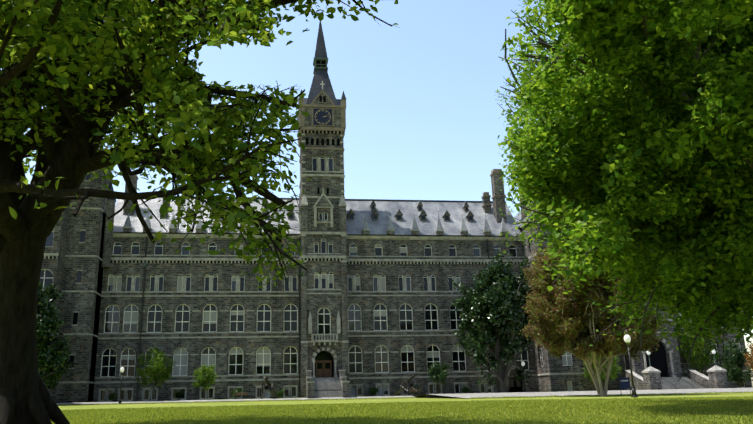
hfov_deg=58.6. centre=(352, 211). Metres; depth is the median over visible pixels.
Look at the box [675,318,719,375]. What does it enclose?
bush
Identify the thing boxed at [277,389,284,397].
shrub
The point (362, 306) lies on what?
healy hall
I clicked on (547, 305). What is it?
crape myrtle
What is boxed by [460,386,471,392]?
shrub
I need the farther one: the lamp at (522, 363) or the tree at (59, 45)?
the lamp at (522, 363)
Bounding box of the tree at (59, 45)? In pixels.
[0,0,399,423]
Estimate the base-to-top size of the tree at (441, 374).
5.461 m
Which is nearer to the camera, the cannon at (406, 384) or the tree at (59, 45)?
the tree at (59, 45)
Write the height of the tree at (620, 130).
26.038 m
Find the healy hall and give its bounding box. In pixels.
[38,22,752,402]
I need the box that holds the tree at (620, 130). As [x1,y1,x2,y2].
[495,0,752,383]
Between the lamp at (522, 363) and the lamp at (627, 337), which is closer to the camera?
the lamp at (627, 337)
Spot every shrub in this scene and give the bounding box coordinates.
[107,392,117,401]
[173,390,183,399]
[230,387,243,397]
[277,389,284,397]
[368,386,378,395]
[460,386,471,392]
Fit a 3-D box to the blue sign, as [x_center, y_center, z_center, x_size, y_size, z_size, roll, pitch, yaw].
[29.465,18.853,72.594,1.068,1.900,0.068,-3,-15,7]
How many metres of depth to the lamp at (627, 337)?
53.94 m
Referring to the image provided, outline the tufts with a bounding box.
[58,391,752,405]
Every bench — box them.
[235,392,247,398]
[409,389,420,393]
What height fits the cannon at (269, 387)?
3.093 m
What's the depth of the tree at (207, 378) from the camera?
93.82 m
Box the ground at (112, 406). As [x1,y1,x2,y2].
[58,393,752,423]
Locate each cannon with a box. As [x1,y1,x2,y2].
[259,376,277,398]
[392,374,417,395]
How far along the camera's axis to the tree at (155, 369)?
93.18 m
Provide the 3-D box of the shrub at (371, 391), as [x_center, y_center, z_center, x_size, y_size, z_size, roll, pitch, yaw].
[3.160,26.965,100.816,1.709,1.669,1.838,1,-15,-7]
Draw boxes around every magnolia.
[36,281,73,392]
[452,250,536,392]
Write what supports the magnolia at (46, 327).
on the ground at (112, 406)
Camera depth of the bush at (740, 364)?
96.10 m
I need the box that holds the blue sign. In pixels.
[619,377,630,394]
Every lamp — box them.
[118,365,123,403]
[521,360,525,391]
[624,332,637,396]
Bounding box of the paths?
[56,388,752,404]
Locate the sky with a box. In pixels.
[1,0,752,386]
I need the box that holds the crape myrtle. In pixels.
[519,242,664,395]
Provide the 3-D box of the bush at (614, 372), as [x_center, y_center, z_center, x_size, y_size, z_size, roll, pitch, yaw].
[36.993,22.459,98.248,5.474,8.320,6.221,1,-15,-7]
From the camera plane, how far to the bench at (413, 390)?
95.71 m
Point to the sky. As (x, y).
(423, 122)
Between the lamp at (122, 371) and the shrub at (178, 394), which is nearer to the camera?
the lamp at (122, 371)

